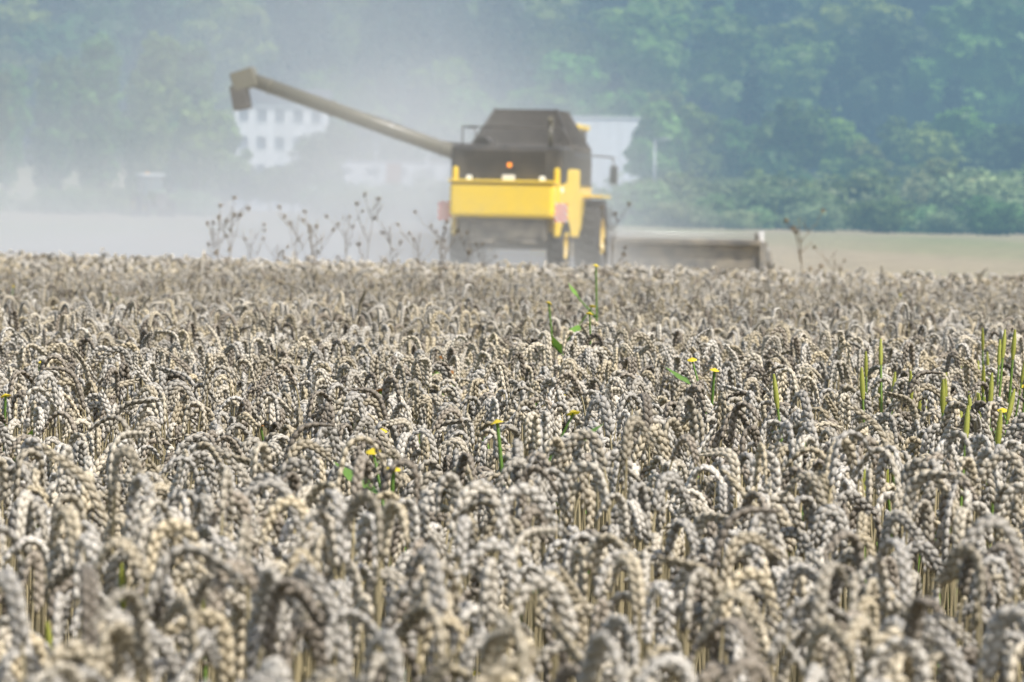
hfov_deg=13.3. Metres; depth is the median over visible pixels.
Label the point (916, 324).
wheat
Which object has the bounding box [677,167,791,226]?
shrub
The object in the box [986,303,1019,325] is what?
wheat
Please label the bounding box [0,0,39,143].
hill tree
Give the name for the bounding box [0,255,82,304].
wheat
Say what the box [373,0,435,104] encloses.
hill tree
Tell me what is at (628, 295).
wheat
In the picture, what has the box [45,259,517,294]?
wheat
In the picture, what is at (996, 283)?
wheat
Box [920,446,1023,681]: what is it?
wheat
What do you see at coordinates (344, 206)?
shrub
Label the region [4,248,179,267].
wheat
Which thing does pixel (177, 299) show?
wheat
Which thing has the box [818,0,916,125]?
hill tree
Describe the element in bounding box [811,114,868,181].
tree
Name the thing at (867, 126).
spruce
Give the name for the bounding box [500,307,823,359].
wheat
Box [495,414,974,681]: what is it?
wheat
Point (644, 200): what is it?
shrub
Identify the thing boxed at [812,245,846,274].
dry thistle
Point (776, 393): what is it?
bristle grass
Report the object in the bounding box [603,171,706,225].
shrub
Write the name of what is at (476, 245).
dry thistle
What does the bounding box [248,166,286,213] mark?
tree
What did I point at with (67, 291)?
wheat
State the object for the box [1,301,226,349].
wheat
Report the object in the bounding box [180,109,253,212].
tree
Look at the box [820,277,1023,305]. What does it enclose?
wheat
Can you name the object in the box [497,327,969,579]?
wheat
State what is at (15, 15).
hill tree
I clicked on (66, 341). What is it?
wheat
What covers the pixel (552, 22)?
hill tree
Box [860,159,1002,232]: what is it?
shrub
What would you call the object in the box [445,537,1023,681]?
wheat
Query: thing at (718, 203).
shrub
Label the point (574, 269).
wheat
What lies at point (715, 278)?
wheat
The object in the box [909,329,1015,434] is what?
bristle grass
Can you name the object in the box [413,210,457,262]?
dry thistle
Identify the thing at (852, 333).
wheat
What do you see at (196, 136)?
tree
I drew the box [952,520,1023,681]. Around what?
wheat
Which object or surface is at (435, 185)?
shrub
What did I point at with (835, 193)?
shrub
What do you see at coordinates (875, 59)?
hill tree
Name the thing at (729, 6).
hill tree
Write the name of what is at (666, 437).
wheat
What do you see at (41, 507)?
wheat
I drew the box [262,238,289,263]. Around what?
dry thistle
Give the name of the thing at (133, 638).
wheat
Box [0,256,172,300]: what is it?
wheat
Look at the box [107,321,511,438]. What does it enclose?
wheat
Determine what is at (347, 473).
crop weed
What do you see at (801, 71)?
hill tree
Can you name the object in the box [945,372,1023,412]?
bristle grass
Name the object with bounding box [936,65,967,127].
spruce
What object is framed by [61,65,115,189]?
poplar
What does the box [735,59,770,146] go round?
spruce
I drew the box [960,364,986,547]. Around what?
bristle grass
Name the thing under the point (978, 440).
wheat
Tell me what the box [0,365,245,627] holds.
wheat
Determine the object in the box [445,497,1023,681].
wheat
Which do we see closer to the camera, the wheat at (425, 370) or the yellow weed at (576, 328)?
the wheat at (425, 370)
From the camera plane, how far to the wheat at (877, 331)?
14.40 m
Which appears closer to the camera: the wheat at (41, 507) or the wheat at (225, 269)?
the wheat at (41, 507)
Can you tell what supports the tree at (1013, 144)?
on the ground at (181, 237)
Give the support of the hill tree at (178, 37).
on the ground at (181, 237)
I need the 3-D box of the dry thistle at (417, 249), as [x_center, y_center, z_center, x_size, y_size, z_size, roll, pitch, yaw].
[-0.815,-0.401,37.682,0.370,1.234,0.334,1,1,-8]
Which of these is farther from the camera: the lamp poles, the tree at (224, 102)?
the tree at (224, 102)
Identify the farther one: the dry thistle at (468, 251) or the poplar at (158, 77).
the poplar at (158, 77)
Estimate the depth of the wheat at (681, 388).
8.57 m
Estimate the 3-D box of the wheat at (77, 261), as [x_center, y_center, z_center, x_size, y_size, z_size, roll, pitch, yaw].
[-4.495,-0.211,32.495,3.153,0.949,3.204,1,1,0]
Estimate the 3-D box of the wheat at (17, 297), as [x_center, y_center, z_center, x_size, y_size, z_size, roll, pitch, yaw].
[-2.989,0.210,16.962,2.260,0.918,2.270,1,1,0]
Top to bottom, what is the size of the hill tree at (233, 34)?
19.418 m
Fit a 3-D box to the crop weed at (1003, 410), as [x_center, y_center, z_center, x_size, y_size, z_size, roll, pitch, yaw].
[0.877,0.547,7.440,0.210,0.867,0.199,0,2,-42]
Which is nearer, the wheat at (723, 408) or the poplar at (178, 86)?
the wheat at (723, 408)
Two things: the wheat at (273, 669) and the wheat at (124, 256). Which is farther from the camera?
the wheat at (124, 256)
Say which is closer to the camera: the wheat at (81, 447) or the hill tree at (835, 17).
the wheat at (81, 447)
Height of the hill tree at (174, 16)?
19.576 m
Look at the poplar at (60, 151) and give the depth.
354.87 m
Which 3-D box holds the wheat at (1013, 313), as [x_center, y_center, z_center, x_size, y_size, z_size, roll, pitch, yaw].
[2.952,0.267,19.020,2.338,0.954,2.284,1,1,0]
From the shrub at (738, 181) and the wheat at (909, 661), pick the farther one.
the shrub at (738, 181)
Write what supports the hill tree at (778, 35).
on the ground at (181, 237)
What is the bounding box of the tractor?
[130,172,176,217]
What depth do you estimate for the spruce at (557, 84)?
444.96 m
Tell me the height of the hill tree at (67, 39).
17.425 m
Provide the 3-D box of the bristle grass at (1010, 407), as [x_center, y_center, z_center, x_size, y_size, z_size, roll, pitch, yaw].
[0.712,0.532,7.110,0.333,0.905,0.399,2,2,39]
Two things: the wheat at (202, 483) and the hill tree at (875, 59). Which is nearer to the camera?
the wheat at (202, 483)
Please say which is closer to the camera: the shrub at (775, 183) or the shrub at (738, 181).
the shrub at (775, 183)
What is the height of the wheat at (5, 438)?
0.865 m
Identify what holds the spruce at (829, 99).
on the ground at (181, 237)
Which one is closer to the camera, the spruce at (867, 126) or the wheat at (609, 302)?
the wheat at (609, 302)
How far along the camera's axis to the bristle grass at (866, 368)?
9.19 m
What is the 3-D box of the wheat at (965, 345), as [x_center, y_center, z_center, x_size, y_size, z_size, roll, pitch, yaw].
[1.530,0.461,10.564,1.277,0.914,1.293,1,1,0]
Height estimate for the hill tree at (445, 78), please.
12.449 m
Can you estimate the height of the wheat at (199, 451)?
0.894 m
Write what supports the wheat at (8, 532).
on the field soil
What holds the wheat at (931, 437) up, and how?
on the field soil
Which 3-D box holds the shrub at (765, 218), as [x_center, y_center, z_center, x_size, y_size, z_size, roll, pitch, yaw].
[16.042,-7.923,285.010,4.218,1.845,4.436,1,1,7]
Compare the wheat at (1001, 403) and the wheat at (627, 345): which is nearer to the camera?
the wheat at (1001, 403)
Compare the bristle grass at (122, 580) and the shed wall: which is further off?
the shed wall
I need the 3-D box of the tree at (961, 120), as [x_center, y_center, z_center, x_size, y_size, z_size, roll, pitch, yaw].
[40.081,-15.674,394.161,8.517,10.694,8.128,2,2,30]
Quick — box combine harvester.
[229,67,772,270]
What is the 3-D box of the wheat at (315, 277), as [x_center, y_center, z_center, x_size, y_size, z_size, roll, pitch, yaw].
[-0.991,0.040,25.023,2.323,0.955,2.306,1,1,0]
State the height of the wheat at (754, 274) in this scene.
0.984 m
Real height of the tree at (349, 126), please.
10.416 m
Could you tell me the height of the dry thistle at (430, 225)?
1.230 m
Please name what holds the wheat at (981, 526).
on the field soil
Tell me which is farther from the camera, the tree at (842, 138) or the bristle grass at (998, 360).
the tree at (842, 138)
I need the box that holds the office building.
[230,88,332,210]
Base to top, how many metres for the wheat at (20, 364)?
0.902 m
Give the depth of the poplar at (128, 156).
341.19 m
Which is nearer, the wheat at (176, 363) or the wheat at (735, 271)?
the wheat at (176, 363)
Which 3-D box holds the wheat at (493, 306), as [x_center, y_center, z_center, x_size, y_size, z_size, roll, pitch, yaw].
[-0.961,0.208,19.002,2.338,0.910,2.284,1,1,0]
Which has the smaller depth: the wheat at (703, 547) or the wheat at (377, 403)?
the wheat at (703, 547)
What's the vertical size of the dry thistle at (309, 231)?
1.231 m
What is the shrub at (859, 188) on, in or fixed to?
on the ground at (181, 237)
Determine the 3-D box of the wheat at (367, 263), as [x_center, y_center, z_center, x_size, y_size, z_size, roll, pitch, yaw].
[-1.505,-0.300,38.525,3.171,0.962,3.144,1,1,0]
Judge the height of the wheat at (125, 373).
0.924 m
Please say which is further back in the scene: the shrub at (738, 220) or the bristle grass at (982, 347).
the shrub at (738, 220)
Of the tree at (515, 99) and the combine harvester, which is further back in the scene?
the tree at (515, 99)
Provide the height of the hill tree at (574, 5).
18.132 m
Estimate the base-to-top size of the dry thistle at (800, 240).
1.416 m
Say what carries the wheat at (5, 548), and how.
on the field soil
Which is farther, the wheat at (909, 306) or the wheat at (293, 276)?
the wheat at (293, 276)
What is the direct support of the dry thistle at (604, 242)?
on the field soil
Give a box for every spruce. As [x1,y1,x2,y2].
[544,69,567,110]
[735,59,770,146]
[807,64,842,180]
[853,93,881,151]
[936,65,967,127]
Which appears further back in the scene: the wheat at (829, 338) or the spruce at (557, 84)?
the spruce at (557, 84)
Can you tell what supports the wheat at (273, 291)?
on the field soil
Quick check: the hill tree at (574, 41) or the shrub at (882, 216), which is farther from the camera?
the hill tree at (574, 41)
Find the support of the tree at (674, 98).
on the ground at (181, 237)
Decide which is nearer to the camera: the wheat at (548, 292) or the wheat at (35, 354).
the wheat at (35, 354)
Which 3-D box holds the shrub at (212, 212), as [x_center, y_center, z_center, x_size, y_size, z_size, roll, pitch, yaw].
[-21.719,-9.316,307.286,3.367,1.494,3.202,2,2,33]
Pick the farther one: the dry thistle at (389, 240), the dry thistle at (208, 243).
the dry thistle at (208, 243)
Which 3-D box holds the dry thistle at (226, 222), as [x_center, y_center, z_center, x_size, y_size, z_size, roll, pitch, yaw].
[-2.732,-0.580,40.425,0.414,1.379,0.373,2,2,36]
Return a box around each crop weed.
[0,393,36,566]
[333,448,406,681]
[990,408,1006,435]
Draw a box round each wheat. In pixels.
[0,249,162,268]
[0,253,130,271]
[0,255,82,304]
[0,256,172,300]
[0,271,112,308]
[0,291,517,338]
[0,292,243,326]
[0,294,192,382]
[0,296,20,311]
[0,326,101,444]
[0,330,548,484]
[0,342,520,673]
[0,343,89,459]
[0,351,269,677]
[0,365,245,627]
[0,411,204,644]
[0,422,222,635]
[0,430,165,653]
[0,445,564,681]
[0,456,74,596]
[0,488,614,681]
[0,511,6,616]
[0,524,22,581]
[0,544,536,681]
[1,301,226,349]
[2,263,183,295]
[2,288,70,313]
[2,305,212,380]
[2,322,139,375]
[3,436,146,640]
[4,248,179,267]
[4,252,201,264]
[18,271,157,303]
[22,435,569,681]
[22,645,542,681]
[29,448,513,681]
[37,285,525,321]
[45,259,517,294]
[67,281,517,318]
[69,323,531,519]
[83,414,586,681]
[93,257,510,280]
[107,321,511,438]
[112,272,520,308]
[132,420,507,681]
[136,265,526,302]
[143,254,514,277]
[146,324,507,439]
[158,379,547,680]
[160,249,514,270]
[164,399,540,681]
[169,301,527,353]
[175,263,528,300]
[199,315,532,349]
[208,352,526,677]
[216,284,533,340]
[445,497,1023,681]
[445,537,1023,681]
[457,377,1002,666]
[468,471,1001,681]
[473,415,840,681]
[477,559,1023,681]
[482,368,819,634]
[483,359,845,681]
[490,320,913,553]
[491,335,1021,640]
[494,411,935,681]
[495,316,865,386]
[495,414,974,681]
[497,293,1020,411]
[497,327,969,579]
[499,282,994,382]
[499,389,873,681]
[500,268,978,303]
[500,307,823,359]
[501,284,940,320]
[505,270,855,302]
[505,281,867,304]
[506,330,868,536]
[509,260,912,280]
[510,260,860,275]
[511,261,933,292]
[517,287,908,309]
[524,315,793,345]
[758,364,1023,681]
[776,307,1023,363]
[781,400,1022,673]
[796,303,1023,352]
[815,393,1023,680]
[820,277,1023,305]
[836,302,1023,409]
[843,400,1023,674]
[847,332,1023,422]
[852,280,1023,309]
[860,430,1023,681]
[863,324,1023,420]
[873,292,1023,312]
[876,268,1023,283]
[907,296,1023,323]
[908,272,1023,289]
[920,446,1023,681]
[939,343,1021,437]
[940,275,1018,298]
[940,355,1023,416]
[941,292,1023,324]
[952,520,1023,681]
[956,514,1023,681]
[967,542,1021,681]
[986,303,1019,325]
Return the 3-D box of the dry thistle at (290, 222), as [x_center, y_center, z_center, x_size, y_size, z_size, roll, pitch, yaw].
[-1.899,-0.514,38.641,0.411,1.369,0.371,1,1,3]
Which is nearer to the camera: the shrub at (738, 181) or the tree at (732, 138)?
the shrub at (738, 181)
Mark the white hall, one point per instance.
(608, 136)
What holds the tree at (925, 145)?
on the ground at (181, 237)
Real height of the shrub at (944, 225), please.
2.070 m
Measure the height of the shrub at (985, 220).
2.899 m
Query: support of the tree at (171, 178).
on the ground at (181, 237)
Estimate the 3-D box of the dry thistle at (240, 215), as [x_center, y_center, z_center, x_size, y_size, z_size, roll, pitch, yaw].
[-2.550,-0.583,39.394,0.433,1.443,0.391,2,2,34]
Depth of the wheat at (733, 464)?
5.70 m
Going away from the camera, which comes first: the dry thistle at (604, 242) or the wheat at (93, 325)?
the wheat at (93, 325)
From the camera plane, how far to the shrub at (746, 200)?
290.55 m
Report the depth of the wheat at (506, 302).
21.07 m
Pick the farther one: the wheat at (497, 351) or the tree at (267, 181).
the tree at (267, 181)
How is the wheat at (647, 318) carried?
on the field soil
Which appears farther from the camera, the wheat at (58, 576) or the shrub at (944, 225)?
the shrub at (944, 225)
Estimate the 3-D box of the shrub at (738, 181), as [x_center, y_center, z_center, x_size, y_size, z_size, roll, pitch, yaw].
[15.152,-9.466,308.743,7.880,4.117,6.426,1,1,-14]
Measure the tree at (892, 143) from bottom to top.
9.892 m
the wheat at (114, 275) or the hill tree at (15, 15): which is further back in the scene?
the hill tree at (15, 15)
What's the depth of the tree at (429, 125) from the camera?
425.98 m
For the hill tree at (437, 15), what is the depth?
503.25 m
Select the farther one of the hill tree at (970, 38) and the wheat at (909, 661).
the hill tree at (970, 38)
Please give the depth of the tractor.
281.08 m
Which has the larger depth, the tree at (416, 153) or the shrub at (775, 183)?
the tree at (416, 153)
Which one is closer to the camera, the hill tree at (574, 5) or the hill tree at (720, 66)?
the hill tree at (720, 66)
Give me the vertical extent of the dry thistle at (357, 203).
1.512 m
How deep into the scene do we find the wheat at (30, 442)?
5.79 m
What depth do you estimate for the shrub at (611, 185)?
300.60 m
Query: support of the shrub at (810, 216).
on the ground at (181, 237)
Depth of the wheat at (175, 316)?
15.53 m
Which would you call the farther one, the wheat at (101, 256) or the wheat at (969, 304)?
the wheat at (101, 256)
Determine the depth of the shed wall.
384.75 m
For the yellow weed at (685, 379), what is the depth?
8.54 m
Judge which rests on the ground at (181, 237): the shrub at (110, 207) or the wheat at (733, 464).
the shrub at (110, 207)
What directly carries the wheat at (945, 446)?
on the field soil
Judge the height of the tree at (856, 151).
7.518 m
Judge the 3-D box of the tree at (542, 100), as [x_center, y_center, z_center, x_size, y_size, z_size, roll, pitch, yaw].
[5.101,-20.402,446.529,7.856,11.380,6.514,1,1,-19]
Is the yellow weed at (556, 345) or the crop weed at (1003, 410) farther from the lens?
the yellow weed at (556, 345)
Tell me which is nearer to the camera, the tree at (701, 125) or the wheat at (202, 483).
the wheat at (202, 483)
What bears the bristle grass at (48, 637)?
on the field soil
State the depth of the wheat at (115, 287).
23.02 m
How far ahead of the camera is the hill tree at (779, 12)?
502.26 m
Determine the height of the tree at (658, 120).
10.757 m
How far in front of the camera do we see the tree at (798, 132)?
385.08 m
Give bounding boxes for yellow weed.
[473,410,602,675]
[546,301,595,342]
[551,312,592,355]
[568,264,598,320]
[666,358,718,477]
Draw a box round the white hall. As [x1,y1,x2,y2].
[572,116,641,195]
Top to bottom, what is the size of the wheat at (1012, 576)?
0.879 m
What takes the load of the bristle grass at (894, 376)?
on the field soil
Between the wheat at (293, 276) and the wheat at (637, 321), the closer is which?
the wheat at (637, 321)
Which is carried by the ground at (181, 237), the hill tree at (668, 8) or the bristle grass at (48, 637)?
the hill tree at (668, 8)
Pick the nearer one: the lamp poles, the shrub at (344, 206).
the shrub at (344, 206)
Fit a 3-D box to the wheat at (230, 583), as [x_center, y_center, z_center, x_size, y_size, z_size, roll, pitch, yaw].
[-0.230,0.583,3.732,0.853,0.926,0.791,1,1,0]
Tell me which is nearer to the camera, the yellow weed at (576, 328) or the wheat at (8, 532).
the wheat at (8, 532)
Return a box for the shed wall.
[340,159,450,192]
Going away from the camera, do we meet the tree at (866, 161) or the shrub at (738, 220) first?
the shrub at (738, 220)
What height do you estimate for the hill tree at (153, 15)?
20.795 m
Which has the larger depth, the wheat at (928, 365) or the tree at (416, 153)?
the tree at (416, 153)
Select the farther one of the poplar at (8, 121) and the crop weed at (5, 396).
the poplar at (8, 121)
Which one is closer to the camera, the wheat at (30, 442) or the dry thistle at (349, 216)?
the wheat at (30, 442)
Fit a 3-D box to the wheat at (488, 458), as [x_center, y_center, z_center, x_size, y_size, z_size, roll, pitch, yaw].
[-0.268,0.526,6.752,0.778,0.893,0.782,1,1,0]
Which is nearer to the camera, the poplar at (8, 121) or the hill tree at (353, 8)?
the poplar at (8, 121)
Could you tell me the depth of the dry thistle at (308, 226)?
39.73 m
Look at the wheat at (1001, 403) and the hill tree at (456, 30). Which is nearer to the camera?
the wheat at (1001, 403)
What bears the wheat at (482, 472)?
on the field soil
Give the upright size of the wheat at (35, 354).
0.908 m
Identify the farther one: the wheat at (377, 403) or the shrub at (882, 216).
the shrub at (882, 216)
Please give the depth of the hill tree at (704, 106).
478.68 m
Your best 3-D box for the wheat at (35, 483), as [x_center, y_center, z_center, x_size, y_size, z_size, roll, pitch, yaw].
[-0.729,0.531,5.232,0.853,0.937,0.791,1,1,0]
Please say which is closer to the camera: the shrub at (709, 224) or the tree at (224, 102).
the shrub at (709, 224)
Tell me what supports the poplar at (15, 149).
on the ground at (181, 237)
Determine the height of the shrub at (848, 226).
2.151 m
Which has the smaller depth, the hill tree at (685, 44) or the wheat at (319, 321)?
the wheat at (319, 321)
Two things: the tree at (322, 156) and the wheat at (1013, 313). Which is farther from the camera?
the tree at (322, 156)
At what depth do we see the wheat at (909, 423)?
7.73 m
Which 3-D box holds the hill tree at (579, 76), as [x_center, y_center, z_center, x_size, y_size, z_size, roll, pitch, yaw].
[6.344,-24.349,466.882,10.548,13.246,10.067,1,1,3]
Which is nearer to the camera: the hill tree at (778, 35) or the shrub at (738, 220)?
the shrub at (738, 220)
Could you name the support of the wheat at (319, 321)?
on the field soil
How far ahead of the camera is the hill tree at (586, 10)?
488.29 m
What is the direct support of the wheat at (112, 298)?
on the field soil
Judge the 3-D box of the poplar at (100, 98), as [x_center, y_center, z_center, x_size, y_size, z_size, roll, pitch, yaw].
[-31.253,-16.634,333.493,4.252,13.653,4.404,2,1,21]
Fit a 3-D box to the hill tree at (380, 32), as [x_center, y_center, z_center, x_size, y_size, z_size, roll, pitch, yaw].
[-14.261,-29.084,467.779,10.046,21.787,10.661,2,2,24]
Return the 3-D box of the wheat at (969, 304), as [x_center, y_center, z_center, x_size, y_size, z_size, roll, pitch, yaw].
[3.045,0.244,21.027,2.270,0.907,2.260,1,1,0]
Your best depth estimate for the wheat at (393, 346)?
12.57 m
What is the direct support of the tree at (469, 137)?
on the ground at (181, 237)
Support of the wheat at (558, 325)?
on the field soil
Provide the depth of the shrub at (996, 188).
285.99 m
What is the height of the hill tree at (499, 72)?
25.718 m
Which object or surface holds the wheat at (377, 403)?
on the field soil
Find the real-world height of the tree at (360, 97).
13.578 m
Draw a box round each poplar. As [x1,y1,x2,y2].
[0,63,34,200]
[0,70,16,179]
[24,53,65,189]
[40,55,80,190]
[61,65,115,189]
[77,32,134,210]
[117,61,149,191]
[123,30,184,199]
[166,46,190,195]
[175,39,217,193]
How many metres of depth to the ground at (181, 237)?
183.13 m
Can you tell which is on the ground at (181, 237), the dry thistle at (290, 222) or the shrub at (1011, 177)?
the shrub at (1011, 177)
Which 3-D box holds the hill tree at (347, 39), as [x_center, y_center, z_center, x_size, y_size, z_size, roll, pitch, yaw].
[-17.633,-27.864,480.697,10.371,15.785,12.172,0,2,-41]
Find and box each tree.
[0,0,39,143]
[0,0,55,112]
[11,4,140,106]
[15,0,99,136]
[95,0,197,104]
[113,0,173,155]
[157,96,191,197]
[166,100,227,193]
[172,33,214,108]
[180,0,282,109]
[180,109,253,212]
[212,89,232,112]
[214,109,234,154]
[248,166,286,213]
[279,123,357,189]
[298,65,381,129]
[311,13,374,88]
[324,0,425,56]
[329,116,359,157]
[344,0,412,111]
[357,109,414,159]
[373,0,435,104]
[401,55,499,109]
[405,146,441,159]
[410,114,469,154]
[418,0,480,99]
[431,0,482,102]
[432,112,474,160]
[437,87,493,129]
[455,123,480,142]
[463,0,539,104]
[493,86,546,109]
[504,0,580,87]
[514,21,607,91]
[530,85,578,115]
[532,50,605,110]
[551,0,584,32]
[574,0,625,34]
[575,89,648,116]
[584,0,698,74]
[592,1,692,104]
[622,100,691,181]
[623,3,692,102]
[644,90,683,112]
[672,102,725,187]
[682,0,726,153]
[684,6,788,124]
[709,117,757,183]
[720,0,735,11]
[738,97,831,177]
[738,145,796,179]
[755,18,827,125]
[760,39,841,120]
[761,0,800,29]
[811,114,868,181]
[816,12,929,133]
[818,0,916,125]
[845,139,897,185]
[845,154,884,182]
[875,115,934,187]
[893,127,970,187]
[902,106,996,165]
[907,0,1023,127]
[916,157,957,180]
[939,0,1023,128]
[953,121,1019,175]
[996,124,1023,175]
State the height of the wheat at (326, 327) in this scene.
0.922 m
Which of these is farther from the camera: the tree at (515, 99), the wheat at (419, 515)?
the tree at (515, 99)
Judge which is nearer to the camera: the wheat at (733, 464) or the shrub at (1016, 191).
the wheat at (733, 464)
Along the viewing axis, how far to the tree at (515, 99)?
446.83 m
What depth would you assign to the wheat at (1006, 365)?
9.41 m
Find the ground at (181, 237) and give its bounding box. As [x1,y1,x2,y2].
[0,101,1023,281]
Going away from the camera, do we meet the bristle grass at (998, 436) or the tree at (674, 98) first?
the bristle grass at (998, 436)
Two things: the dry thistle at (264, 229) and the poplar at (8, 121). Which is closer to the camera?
the dry thistle at (264, 229)
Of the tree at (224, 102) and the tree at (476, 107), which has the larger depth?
the tree at (476, 107)
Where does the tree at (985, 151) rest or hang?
on the ground at (181, 237)
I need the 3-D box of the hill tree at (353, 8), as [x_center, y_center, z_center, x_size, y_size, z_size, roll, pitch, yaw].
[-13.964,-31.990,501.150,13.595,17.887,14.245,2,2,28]
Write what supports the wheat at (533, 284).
on the field soil
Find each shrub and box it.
[91,179,136,213]
[202,204,219,215]
[324,185,403,219]
[416,173,450,207]
[431,185,451,220]
[591,178,685,226]
[591,179,617,207]
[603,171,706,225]
[642,196,716,227]
[669,193,738,227]
[676,177,749,201]
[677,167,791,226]
[689,174,800,196]
[690,205,725,228]
[708,182,815,228]
[712,205,761,229]
[734,205,789,229]
[752,183,856,229]
[763,172,875,229]
[772,167,900,229]
[772,200,804,229]
[781,197,850,231]
[833,196,919,232]
[839,210,865,230]
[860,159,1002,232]
[877,178,918,229]
[894,157,1023,233]
[895,205,967,233]
[907,207,968,233]
[918,169,1023,233]
[934,169,1019,180]
[950,195,1023,235]
[988,163,1023,233]
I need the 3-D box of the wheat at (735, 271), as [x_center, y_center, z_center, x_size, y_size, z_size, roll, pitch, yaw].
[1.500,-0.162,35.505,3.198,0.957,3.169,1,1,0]
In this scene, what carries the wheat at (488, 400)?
on the field soil
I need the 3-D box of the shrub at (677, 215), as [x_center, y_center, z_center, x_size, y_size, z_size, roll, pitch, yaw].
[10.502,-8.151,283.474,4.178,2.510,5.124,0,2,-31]
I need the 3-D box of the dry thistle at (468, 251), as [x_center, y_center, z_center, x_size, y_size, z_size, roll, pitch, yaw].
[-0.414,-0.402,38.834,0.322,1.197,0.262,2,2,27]
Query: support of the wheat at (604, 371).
on the field soil
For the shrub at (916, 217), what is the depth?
279.53 m
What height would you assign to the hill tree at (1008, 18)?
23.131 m
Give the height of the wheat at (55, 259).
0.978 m
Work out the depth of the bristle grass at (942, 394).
7.16 m
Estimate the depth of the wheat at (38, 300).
19.51 m
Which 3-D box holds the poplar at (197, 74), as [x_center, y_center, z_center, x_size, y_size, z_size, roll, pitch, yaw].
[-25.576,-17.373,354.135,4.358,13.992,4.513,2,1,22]
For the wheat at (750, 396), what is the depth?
7.71 m
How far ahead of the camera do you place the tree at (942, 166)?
350.57 m
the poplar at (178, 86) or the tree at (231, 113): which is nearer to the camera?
the poplar at (178, 86)
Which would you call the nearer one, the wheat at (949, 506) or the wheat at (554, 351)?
the wheat at (949, 506)
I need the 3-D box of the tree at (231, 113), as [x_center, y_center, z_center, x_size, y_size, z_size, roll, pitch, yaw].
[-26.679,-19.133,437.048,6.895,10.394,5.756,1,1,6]
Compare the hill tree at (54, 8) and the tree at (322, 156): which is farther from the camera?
the hill tree at (54, 8)
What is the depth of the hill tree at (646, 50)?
466.32 m
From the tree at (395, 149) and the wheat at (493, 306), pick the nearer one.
the wheat at (493, 306)
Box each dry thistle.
[202,220,228,265]
[204,203,235,258]
[213,196,250,258]
[228,222,266,260]
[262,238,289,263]
[277,205,318,262]
[297,222,339,265]
[299,209,335,262]
[316,208,363,260]
[354,192,383,268]
[373,216,404,264]
[396,222,439,264]
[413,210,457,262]
[429,223,468,263]
[456,229,483,265]
[474,243,496,267]
[597,238,626,269]
[600,201,630,269]
[783,208,825,273]
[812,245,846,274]
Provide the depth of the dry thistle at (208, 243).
38.78 m
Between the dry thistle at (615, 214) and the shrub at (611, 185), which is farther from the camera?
the shrub at (611, 185)
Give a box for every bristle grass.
[45,599,206,681]
[118,562,125,610]
[773,373,993,666]
[860,367,945,676]
[863,405,1001,673]
[864,351,1023,582]
[877,339,926,552]
[891,389,1015,571]
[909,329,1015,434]
[944,339,1000,597]
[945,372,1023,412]
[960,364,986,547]
[961,328,989,377]
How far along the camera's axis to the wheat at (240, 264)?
35.60 m
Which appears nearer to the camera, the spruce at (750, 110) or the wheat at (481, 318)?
the wheat at (481, 318)
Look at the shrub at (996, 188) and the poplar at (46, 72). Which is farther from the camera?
the poplar at (46, 72)
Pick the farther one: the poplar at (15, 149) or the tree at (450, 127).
the tree at (450, 127)
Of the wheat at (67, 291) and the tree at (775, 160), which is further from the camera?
the tree at (775, 160)
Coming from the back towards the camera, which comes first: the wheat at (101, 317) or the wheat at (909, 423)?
the wheat at (101, 317)
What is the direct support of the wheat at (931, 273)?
on the field soil
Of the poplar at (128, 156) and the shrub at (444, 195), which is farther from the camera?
the poplar at (128, 156)
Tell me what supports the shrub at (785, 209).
on the ground at (181, 237)
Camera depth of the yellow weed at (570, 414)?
5.88 m
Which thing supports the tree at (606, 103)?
on the ground at (181, 237)
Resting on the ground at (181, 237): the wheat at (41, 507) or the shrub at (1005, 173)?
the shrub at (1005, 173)
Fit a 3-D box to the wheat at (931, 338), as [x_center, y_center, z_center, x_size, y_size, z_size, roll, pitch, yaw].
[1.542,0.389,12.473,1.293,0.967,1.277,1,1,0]
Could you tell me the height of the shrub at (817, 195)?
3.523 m
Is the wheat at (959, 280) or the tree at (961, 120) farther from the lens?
the tree at (961, 120)
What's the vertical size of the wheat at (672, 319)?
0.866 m
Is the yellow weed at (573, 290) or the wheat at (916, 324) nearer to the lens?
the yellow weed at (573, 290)
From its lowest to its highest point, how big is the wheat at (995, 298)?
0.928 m
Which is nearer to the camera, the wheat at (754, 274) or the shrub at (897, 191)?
the wheat at (754, 274)
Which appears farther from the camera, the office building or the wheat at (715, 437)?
the office building

